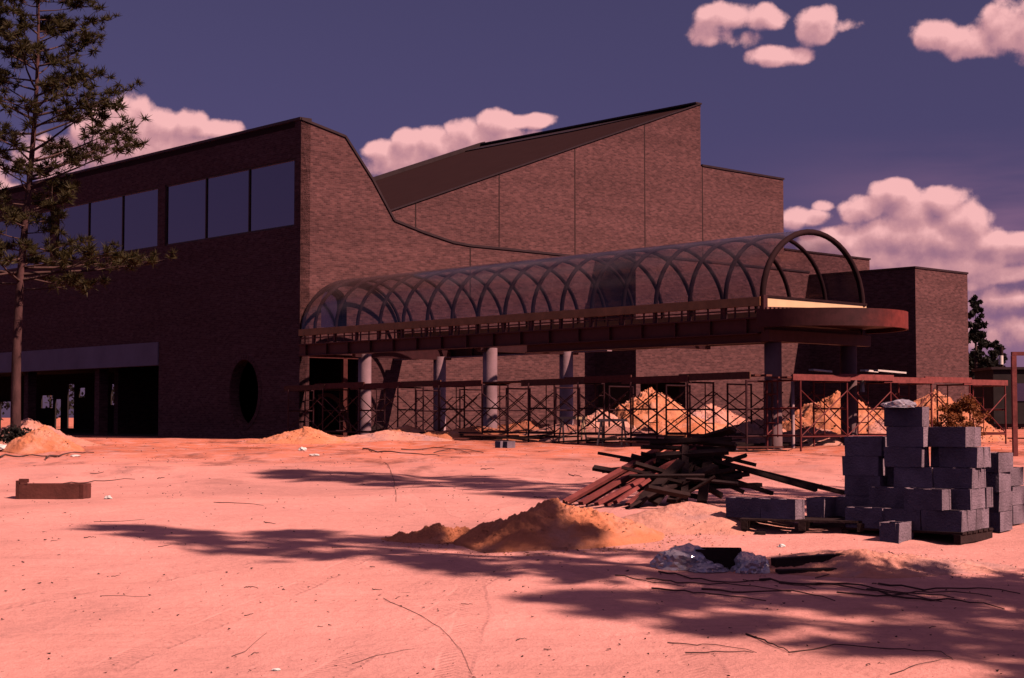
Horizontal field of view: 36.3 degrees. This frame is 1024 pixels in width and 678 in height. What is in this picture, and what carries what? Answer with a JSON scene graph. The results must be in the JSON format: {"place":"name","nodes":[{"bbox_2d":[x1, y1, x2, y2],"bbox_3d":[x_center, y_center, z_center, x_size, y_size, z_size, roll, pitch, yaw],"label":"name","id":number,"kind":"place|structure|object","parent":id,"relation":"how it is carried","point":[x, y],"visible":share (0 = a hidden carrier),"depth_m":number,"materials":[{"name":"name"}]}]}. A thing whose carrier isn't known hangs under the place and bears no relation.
{"place":"outdoors","nodes":[
{"label":"outdoors","id":0,"kind":"place"},
{"bbox_2d":[0,102,968,438],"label":"brick building","id":1,"kind":"structure","parent":0,"point":[268,232],"depth_m":70.34,"materials":[{"name":"brown brick"}]},
{"bbox_2d":[0,210,49,270],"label":"window","id":2,"kind":"structure","parent":1,"relation":"in","point":[10,231],"depth_m":78.28,"materials":[{"name":"blue glass"}]},
{"bbox_2d":[56,187,157,262],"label":"window","id":3,"kind":"structure","parent":1,"relation":"in","point":[130,219],"depth_m":70.95,"materials":[{"name":"blue glass"}]},
{"bbox_2d":[165,158,294,245],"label":"window","id":4,"kind":"structure","parent":1,"relation":"in","point":[258,198],"depth_m":64.08,"materials":[{"name":"blue glass"}]},
{"bbox_2d":[321,289,341,327],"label":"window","id":5,"kind":"structure","parent":1,"relation":"in","point":[329,308],"depth_m":61.52,"materials":[{"name":"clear glass"}]},
{"bbox_2d":[0,418,1023,677],"bbox_3d":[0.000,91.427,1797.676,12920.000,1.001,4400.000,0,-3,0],"label":"ground","id":6,"kind":"structure","parent":0,"point":[104,620],"depth_m":12.57,"materials":[{"name":"sand"}]},
{"bbox_2d":[0,424,34,443],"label":"bush","id":7,"kind":"object","parent":6,"relation":"on","point":[13,433],"visible":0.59,"depth_m":43.18,"materials":[{"name":"green plant"}]},
{"bbox_2d":[1,425,84,453],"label":"sand heap","id":8,"kind":"object","parent":6,"relation":"on","point":[44,439],"visible":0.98,"depth_m":39.63,"materials":[{"name":"sand"}]},
{"bbox_2d":[0,418,104,445],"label":"sand heap","id":9,"kind":"object","parent":6,"relation":"on","point":[29,423],"visible":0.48,"depth_m":46.07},
{"bbox_2d":[15,479,90,498],"bbox_3d":[-6.256,2.039,21.345,0.964,0.281,0.412,1,-3,-12],"label":"form trough","id":10,"kind":"object","parent":6,"relation":"on","point":[25,489],"visible":1,"depth_m":21.17,"materials":[{"name":"wood"}]},
{"bbox_2d":[0,0,177,436],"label":"pine tree","id":11,"kind":"object","parent":6,"relation":"on","point":[52,25],"visible":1,"depth_m":43.81,"materials":[{"name":"green plant"}]},
{"bbox_2d":[244,427,351,443],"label":"sand heap","id":12,"kind":"object","parent":6,"relation":"on","point":[306,435],"visible":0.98,"depth_m":49.65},
{"bbox_2d":[287,390,346,431],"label":"scaffold bay","id":13,"kind":"object","parent":6,"relation":"on","point":[305,411],"visible":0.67,"depth_m":59.20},
{"bbox_2d":[322,389,383,435],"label":"scaffold bay","id":14,"kind":"object","parent":6,"relation":"on","point":[347,431],"visible":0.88,"depth_m":57.51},
{"bbox_2d":[358,388,421,434],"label":"scaffold bay","id":15,"kind":"object","parent":6,"relation":"on","point":[359,410],"visible":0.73,"depth_m":55.89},
{"bbox_2d":[341,430,452,442],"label":"sand heap","id":16,"kind":"object","parent":6,"relation":"on","point":[386,435],"visible":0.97,"depth_m":49.97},
{"bbox_2d":[381,523,470,543],"bbox_3d":[-0.717,1.978,15.812,1.294,0.246,0.900,0,-3,0],"label":"sand heap","id":17,"kind":"object","parent":6,"relation":"on","point":[436,533],"visible":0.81,"depth_m":15.66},
{"bbox_2d":[397,387,463,432],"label":"scaffold bay","id":18,"kind":"object","parent":6,"relation":"on","point":[415,409],"visible":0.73,"depth_m":54.32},
{"bbox_2d":[416,390,477,431],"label":"scaffold bay","id":19,"kind":"object","parent":6,"relation":"on","point":[435,411],"visible":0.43,"depth_m":58.85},
{"bbox_2d":[438,385,506,432],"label":"scaffold bay","id":20,"kind":"object","parent":6,"relation":"on","point":[453,408],"visible":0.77,"depth_m":52.66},
{"bbox_2d":[433,380,482,387],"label":"scaffold plank","id":21,"kind":"object","parent":20,"relation":"on","point":[469,383],"visible":1,"depth_m":52.03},
{"bbox_2d":[424,425,539,440],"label":"sand heap","id":22,"kind":"object","parent":6,"relation":"on","point":[449,434],"visible":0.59,"depth_m":51.83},
{"bbox_2d":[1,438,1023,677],"bbox_3d":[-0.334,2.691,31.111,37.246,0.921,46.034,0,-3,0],"label":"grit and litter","id":23,"kind":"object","parent":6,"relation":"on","point":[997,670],"visible":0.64,"depth_m":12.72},
{"bbox_2d":[481,384,553,439],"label":"scaffold bay","id":24,"kind":"object","parent":6,"relation":"on","point":[499,430],"visible":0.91,"depth_m":51.07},
{"bbox_2d":[497,419,551,433],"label":"sand heap","id":25,"kind":"object","parent":6,"relation":"on","point":[523,424],"visible":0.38,"depth_m":55.53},
{"bbox_2d":[506,388,572,429],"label":"scaffold bay","id":26,"kind":"object","parent":6,"relation":"on","point":[530,397],"visible":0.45,"depth_m":55.18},
{"bbox_2d":[447,498,670,552],"bbox_3d":[0.450,1.837,15.384,2.284,0.554,1.633,0,-3,0],"label":"sand heap","id":27,"kind":"object","parent":6,"relation":"on","point":[553,524],"visible":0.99,"depth_m":15.03,"materials":[{"name":"sand"}]},
{"bbox_2d":[522,423,596,435],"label":"sand heap","id":28,"kind":"object","parent":6,"relation":"on","point":[567,429],"visible":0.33,"depth_m":52.62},
{"bbox_2d":[528,383,602,441],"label":"scaffold bay","id":29,"kind":"object","parent":6,"relation":"on","point":[542,432],"visible":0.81,"depth_m":49.40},
{"bbox_2d":[521,378,584,385],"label":"scaffold plank","id":30,"kind":"object","parent":29,"relation":"on","point":[561,381],"visible":1,"depth_m":48.75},
{"bbox_2d":[555,387,625,427],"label":"scaffold bay","id":31,"kind":"object","parent":6,"relation":"on","point":[571,409],"visible":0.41,"depth_m":53.42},
{"bbox_2d":[539,426,663,441],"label":"sand heap","id":32,"kind":"object","parent":6,"relation":"on","point":[615,430],"visible":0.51,"depth_m":49.99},
{"bbox_2d":[297,229,907,449],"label":"vaulted canopy","id":33,"kind":"object","parent":6,"relation":"on","point":[771,324],"visible":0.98,"depth_m":49.55,"materials":[{"name":"brown metal"}]},
{"bbox_2d":[570,467,635,503],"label":"lumber board","id":34,"kind":"object","parent":6,"relation":"on","point":[605,484],"visible":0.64,"depth_m":19.91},
{"bbox_2d":[675,475,715,500],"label":"lumber board","id":35,"kind":"object","parent":34,"relation":"on","point":[700,485],"visible":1,"depth_m":19.41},
{"bbox_2d":[629,474,704,477],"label":"lumber board","id":36,"kind":"object","parent":35,"relation":"on","point":[666,475],"visible":1,"depth_m":19.45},
{"bbox_2d":[576,410,636,428],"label":"sand heap","id":37,"kind":"object","parent":6,"relation":"on","point":[592,417],"visible":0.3,"depth_m":57.51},
{"bbox_2d":[563,449,662,504],"bbox_3d":[1.326,1.726,20.039,0.090,0.719,1.960,-3,-4,44],"label":"lumber board","id":38,"kind":"object","parent":6,"relation":"on","point":[594,485],"visible":0.64,"depth_m":19.79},
{"bbox_2d":[585,470,644,505],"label":"lumber board","id":39,"kind":"object","parent":6,"relation":"on","point":[609,491],"visible":0.64,"depth_m":19.69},
{"bbox_2d":[618,469,723,487],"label":"lumber board","id":40,"kind":"object","parent":39,"relation":"on","point":[718,471],"visible":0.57,"depth_m":19.94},
{"bbox_2d":[648,463,718,499],"bbox_3d":[2.104,1.808,19.734,1.203,0.460,0.126,2,-3,-31],"label":"lumber board","id":41,"kind":"object","parent":40,"relation":"on","point":[709,468],"visible":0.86,"depth_m":19.86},
{"bbox_2d":[577,382,655,443],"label":"scaffold bay","id":42,"kind":"object","parent":6,"relation":"on","point":[595,432],"visible":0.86,"depth_m":47.82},
{"bbox_2d":[564,375,631,382],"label":"scaffold plank","id":43,"kind":"object","parent":42,"relation":"on","point":[600,379],"visible":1,"depth_m":47.20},
{"bbox_2d":[578,445,680,504],"bbox_3d":[1.546,1.712,19.989,0.080,0.742,2.067,-3,-4,43],"label":"lumber board","id":44,"kind":"object","parent":6,"relation":"on","point":[603,490],"visible":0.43,"depth_m":19.64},
{"bbox_2d":[594,458,676,505],"bbox_3d":[1.726,1.729,19.788,1.918,0.700,0.085,3,-4,-43],"label":"lumber board","id":45,"kind":"object","parent":6,"relation":"on","point":[618,492],"visible":0.64,"depth_m":19.43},
{"bbox_2d":[641,445,735,451],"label":"lumber board","id":46,"kind":"object","parent":45,"relation":"on","point":[660,447],"visible":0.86,"depth_m":20.31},
{"bbox_2d":[649,437,731,444],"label":"lumber board","id":47,"kind":"object","parent":46,"relation":"on","point":[679,441],"visible":0.93,"depth_m":20.31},
{"bbox_2d":[608,386,680,431],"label":"scaffold bay","id":48,"kind":"object","parent":6,"relation":"on","point":[609,410],"visible":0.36,"depth_m":51.54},
{"bbox_2d":[611,387,685,427],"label":"sand heap","id":49,"kind":"object","parent":6,"relation":"on","point":[642,415],"visible":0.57,"depth_m":59.99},
{"bbox_2d":[612,444,702,503],"bbox_3d":[1.892,1.685,19.890,0.090,0.773,1.824,-3,-4,44],"label":"lumber board","id":50,"kind":"object","parent":6,"relation":"on","point":[631,491],"visible":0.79,"depth_m":19.51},
{"bbox_2d":[656,448,728,458],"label":"lumber board","id":51,"kind":"object","parent":50,"relation":"on","point":[695,453],"visible":1,"depth_m":20.11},
{"bbox_2d":[664,435,736,447],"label":"lumber board","id":52,"kind":"object","parent":50,"relation":"on","point":[719,443],"visible":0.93,"depth_m":20.27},
{"bbox_2d":[633,459,684,507],"bbox_3d":[1.830,1.808,19.584,0.126,0.592,0.996,-3,-4,43],"label":"lumber board","id":53,"kind":"object","parent":6,"relation":"on","point":[675,466],"visible":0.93,"depth_m":19.62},
{"bbox_2d":[645,485,690,498],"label":"lumber board","id":54,"kind":"object","parent":6,"relation":"on","point":[668,491],"visible":1,"depth_m":19.10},
{"bbox_2d":[630,382,711,446],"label":"scaffold bay","id":55,"kind":"object","parent":6,"relation":"on","point":[648,434],"visible":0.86,"depth_m":46.22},
{"bbox_2d":[621,375,688,383],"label":"scaffold plank","id":56,"kind":"object","parent":55,"relation":"on","point":[657,379],"visible":1,"depth_m":45.61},
{"bbox_2d":[648,457,695,505],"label":"lumber board","id":57,"kind":"object","parent":6,"relation":"on","point":[657,500],"visible":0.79,"depth_m":19.58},
{"bbox_2d":[688,472,749,483],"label":"lumber board","id":58,"kind":"object","parent":57,"relation":"on","point":[739,474],"visible":0.43,"depth_m":20.21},
{"bbox_2d":[688,451,817,491],"bbox_3d":[3.128,1.726,20.339,1.794,0.547,0.097,1,-3,-13],"label":"lumber board","id":59,"kind":"object","parent":58,"relation":"on","point":[767,475],"visible":1,"depth_m":20.33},
{"bbox_2d":[650,543,712,570],"bbox_3d":[1.464,1.849,13.323,0.574,0.227,0.397,0,-3,0],"label":"plastic bag","id":60,"kind":"object","parent":6,"relation":"on","point":[684,556],"visible":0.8,"depth_m":13.19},
{"bbox_2d":[638,415,725,436],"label":"sand heap","id":61,"kind":"object","parent":6,"relation":"on","point":[682,426],"visible":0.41,"depth_m":52.48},
{"bbox_2d":[678,444,688,502],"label":"lumber board","id":62,"kind":"object","parent":6,"relation":"on","point":[683,448],"visible":0.57,"depth_m":19.97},
{"bbox_2d":[665,384,726,434],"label":"scaffold bay","id":63,"kind":"object","parent":6,"relation":"on","point":[673,433],"visible":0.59,"depth_m":49.68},
{"bbox_2d":[697,447,713,503],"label":"lumber board","id":64,"kind":"object","parent":6,"relation":"on","point":[703,492],"visible":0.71,"depth_m":19.84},
{"bbox_2d":[621,501,793,536],"bbox_3d":[1.845,1.904,16.590,2.462,0.360,2.138,0,-3,0],"label":"sand heap","id":65,"kind":"object","parent":6,"relation":"on","point":[686,518],"visible":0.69,"depth_m":16.09,"materials":[{"name":"sand"}]},
{"bbox_2d":[688,563,729,572],"bbox_3d":[1.655,1.913,13.116,0.372,0.073,0.242,0,-3,0],"label":"plastic sheet","id":66,"kind":"object","parent":6,"relation":"on","point":[707,567],"visible":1,"depth_m":13.05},
{"bbox_2d":[691,403,744,425],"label":"sand heap","id":67,"kind":"object","parent":6,"relation":"on","point":[718,419],"visible":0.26,"depth_m":59.36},
{"bbox_2d":[695,547,741,569],"bbox_3d":[1.756,1.872,13.333,0.400,0.170,0.240,0,-3,7],"label":"dark box","id":68,"kind":"object","parent":6,"relation":"on","point":[725,557],"visible":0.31,"depth_m":13.21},
{"bbox_2d":[686,380,773,449],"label":"scaffold bay","id":69,"kind":"object","parent":6,"relation":"on","point":[714,413],"visible":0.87,"depth_m":43.84,"materials":[{"name":"metal"}]},
{"bbox_2d":[679,372,750,380],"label":"scaffold plank","id":70,"kind":"object","parent":69,"relation":"on","point":[719,376],"visible":1,"depth_m":43.89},
{"bbox_2d":[730,551,769,573],"bbox_3d":[2.002,1.870,13.117,0.347,0.175,0.335,0,-3,0],"label":"plastic bag","id":71,"kind":"object","parent":6,"relation":"on","point":[748,562],"visible":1,"depth_m":13.02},
{"bbox_2d":[731,419,786,442],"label":"sand heap","id":72,"kind":"object","parent":6,"relation":"on","point":[753,428],"visible":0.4,"depth_m":48.37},
{"bbox_2d":[726,383,807,435],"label":"scaffold bay","id":73,"kind":"object","parent":6,"relation":"on","point":[728,409],"visible":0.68,"depth_m":47.84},
{"bbox_2d":[726,461,844,494],"bbox_3d":[3.550,1.826,20.634,1.909,0.494,0.095,1,-3,-18],"label":"lumber board","id":74,"kind":"object","parent":6,"relation":"on","point":[829,489],"visible":0.5,"depth_m":20.73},
{"bbox_2d":[753,426,843,445],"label":"sand heap","id":75,"kind":"object","parent":6,"relation":"on","point":[837,440],"visible":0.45,"depth_m":46.76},
{"bbox_2d":[739,516,865,531],"bbox_3d":[3.002,1.879,15.966,1.250,0.108,0.750,-1,-3,17],"label":"pallet","id":76,"kind":"object","parent":6,"relation":"on","point":[805,524],"visible":0.61,"depth_m":15.69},
{"bbox_2d":[725,497,761,517],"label":"concrete block","id":77,"kind":"object","parent":76,"relation":"on","point":[744,507],"depth_m":16.02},
{"bbox_2d":[760,498,804,519],"bbox_3d":[2.743,1.722,15.852,0.400,0.203,0.198,-2,-4,38],"label":"concrete block","id":78,"kind":"object","parent":76,"relation":"on","point":[780,508],"depth_m":15.77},
{"bbox_2d":[806,496,835,517],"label":"concrete block","id":79,"kind":"object","parent":76,"relation":"on","point":[822,507],"depth_m":16.03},
{"bbox_2d":[845,495,868,506],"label":"concrete block","id":80,"kind":"object","parent":76,"relation":"on","point":[855,500],"depth_m":15.93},
{"bbox_2d":[844,476,886,495],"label":"concrete block","id":81,"kind":"object","parent":80,"relation":"on","point":[857,485],"depth_m":15.89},
{"bbox_2d":[842,456,884,475],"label":"concrete block","id":82,"kind":"object","parent":81,"relation":"on","point":[862,465],"depth_m":15.89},
{"bbox_2d":[844,436,887,455],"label":"concrete block","id":83,"kind":"object","parent":82,"relation":"on","point":[865,445],"depth_m":15.90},
{"bbox_2d":[765,379,846,450],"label":"scaffold bay","id":84,"kind":"object","parent":6,"relation":"on","point":[801,436],"visible":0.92,"depth_m":43.37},
{"bbox_2d":[792,374,850,380],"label":"scaffold plank","id":85,"kind":"object","parent":84,"relation":"on","point":[811,377],"visible":1,"depth_m":43.39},
{"bbox_2d":[775,567,836,573],"bbox_3d":[2.443,1.923,12.984,0.493,0.042,0.120,0,-3,-6],"label":"dark timber","id":86,"kind":"object","parent":6,"relation":"on","point":[791,571],"visible":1,"depth_m":12.93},
{"bbox_2d":[782,390,883,433],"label":"sand heap","id":87,"kind":"object","parent":6,"relation":"on","point":[807,414],"visible":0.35,"depth_m":51.24,"materials":[{"name":"sand"}]},
{"bbox_2d":[812,381,890,446],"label":"scaffold bay","id":88,"kind":"object","parent":6,"relation":"on","point":[831,409],"visible":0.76,"depth_m":44.86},
{"bbox_2d":[839,374,893,380],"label":"scaffold plank","id":89,"kind":"object","parent":88,"relation":"on","point":[872,377],"visible":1,"depth_m":45.05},
{"bbox_2d":[733,549,1016,578],"bbox_3d":[3.063,1.915,13.372,2.624,0.245,1.553,0,-3,0],"label":"sand heap","id":90,"kind":"object","parent":6,"relation":"on","point":[858,563],"visible":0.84,"depth_m":13.09,"materials":[{"name":"sand"}]},
{"bbox_2d":[771,553,844,567],"bbox_3d":[2.510,1.883,13.248,0.639,0.118,0.100,1,-3,-14],"label":"dark timber","id":91,"kind":"object","parent":90,"relation":"on","point":[793,561],"visible":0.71,"depth_m":13.19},
{"bbox_2d":[857,382,931,434],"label":"scaffold bay","id":92,"kind":"object","parent":6,"relation":"on","point":[868,409],"visible":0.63,"depth_m":46.40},
{"bbox_2d":[879,520,913,543],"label":"concrete block","id":93,"kind":"object","parent":6,"relation":"on","point":[897,531],"depth_m":14.92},
{"bbox_2d":[841,527,992,543],"bbox_3d":[4.020,1.925,15.524,1.250,0.108,0.850,-2,-4,37],"label":"pallet","id":94,"kind":"object","parent":6,"relation":"on","point":[973,536],"visible":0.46,"depth_m":15.13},
{"bbox_2d":[845,506,883,528],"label":"concrete block","id":95,"kind":"object","parent":94,"relation":"on","point":[870,517],"depth_m":15.44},
{"bbox_2d":[883,508,921,530],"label":"concrete block","id":96,"kind":"object","parent":94,"relation":"on","point":[902,514],"depth_m":15.21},
{"bbox_2d":[921,510,968,531],"bbox_3d":[4.169,1.750,15.060,0.400,0.203,0.200,-2,-3,34],"label":"concrete block","id":97,"kind":"object","parent":94,"relation":"on","point":[946,520],"depth_m":14.97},
{"bbox_2d":[904,488,950,510],"bbox_3d":[4.030,1.555,15.169,0.400,0.203,0.198,-2,-4,40],"label":"concrete block","id":98,"kind":"object","parent":97,"relation":"on","point":[925,499],"depth_m":15.09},
{"bbox_2d":[951,509,975,530],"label":"concrete block","id":99,"kind":"object","parent":94,"relation":"on","point":[971,520],"depth_m":15.07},
{"bbox_2d":[932,488,978,509],"bbox_3d":[4.328,1.560,15.278,0.401,0.202,0.198,-2,-4,38],"label":"concrete block","id":100,"kind":"object","parent":99,"relation":"on","point":[964,499],"depth_m":15.14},
{"bbox_2d":[933,467,979,488],"bbox_3d":[4.367,1.364,15.355,0.400,0.203,0.200,-2,-4,38],"label":"concrete block","id":101,"kind":"object","parent":100,"relation":"on","point":[960,478],"depth_m":15.27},
{"bbox_2d":[939,447,985,467],"bbox_3d":[4.440,1.167,15.424,0.400,0.203,0.200,-2,-4,40],"label":"concrete block","id":102,"kind":"object","parent":101,"relation":"on","point":[961,457],"depth_m":15.34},
{"bbox_2d":[928,427,973,446],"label":"concrete block","id":103,"kind":"object","parent":102,"relation":"on","point":[950,436],"depth_m":15.39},
{"bbox_2d":[913,389,1018,441],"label":"sand heap","id":104,"kind":"object","parent":6,"relation":"on","point":[991,438],"visible":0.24,"depth_m":54.33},
{"bbox_2d":[944,393,991,439],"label":"brush pile","id":105,"kind":"object","parent":6,"relation":"on","point":[959,407],"visible":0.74,"depth_m":46.91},
{"bbox_2d":[936,384,1006,443],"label":"scaffold bay","id":106,"kind":"object","parent":6,"relation":"on","point":[990,410],"visible":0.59,"depth_m":50.06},
{"bbox_2d":[968,294,999,396],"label":"conifer tree","id":107,"kind":"object","parent":6,"relation":"on","point":[975,335],"visible":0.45,"depth_m":107.95,"materials":[{"name":"green plant"}]},
{"bbox_2d":[971,367,1023,427],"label":"site trailer","id":108,"kind":"object","parent":6,"relation":"on","point":[993,396],"visible":0.55,"depth_m":62.00,"materials":[{"name":"metal"}]},
{"bbox_2d":[989,511,1011,531],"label":"concrete block","id":109,"kind":"object","parent":6,"relation":"on","point":[1001,521],"depth_m":15.92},
{"bbox_2d":[988,491,1011,511],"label":"concrete block","id":110,"kind":"object","parent":109,"relation":"on","point":[1002,501],"depth_m":15.95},
{"bbox_2d":[986,472,1010,491],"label":"concrete block","id":111,"kind":"object","parent":110,"relation":"on","point":[999,482],"depth_m":15.94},
{"bbox_2d":[985,452,1012,472],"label":"concrete block","id":112,"kind":"object","parent":111,"relation":"on","point":[1001,462],"depth_m":15.94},
{"bbox_2d":[1011,352,1023,455],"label":"portal frame","id":113,"kind":"object","parent":6,"relation":"on","point":[1014,355],"visible":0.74,"depth_m":37.94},
{"bbox_2d":[0,0,1023,417],"label":"sky","id":114,"kind":"structure","parent":0,"point":[893,129],"materials":[{"name":"blue"}]},
{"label":"concrete block","id":115,"kind":"object","parent":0,"visible":0},
{"bbox_2d":[869,486,912,507],"bbox_3d":[3.783,1.575,15.577,0.400,0.203,0.200,-2,-4,38],"label":"concrete block","id":116,"kind":"object","parent":115,"relation":"on","point":[887,496],"depth_m":15.51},
{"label":"concrete block","id":117,"kind":"object","parent":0,"visible":0},
{"bbox_2d":[894,467,936,487],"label":"concrete block","id":118,"kind":"object","parent":117,"relation":"on","point":[920,477],"depth_m":15.50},
{"bbox_2d":[884,447,929,466],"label":"concrete block","id":119,"kind":"object","parent":118,"relation":"on","point":[906,456],"depth_m":15.56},
{"bbox_2d":[886,427,928,446],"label":"concrete block","id":120,"kind":"object","parent":119,"relation":"on","point":[907,436],"depth_m":15.54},
{"bbox_2d":[884,406,928,426],"bbox_3d":[3.957,0.779,15.679,0.400,0.202,0.202,-2,-3,35],"label":"concrete block","id":121,"kind":"object","parent":120,"relation":"on","point":[908,417],"depth_m":15.59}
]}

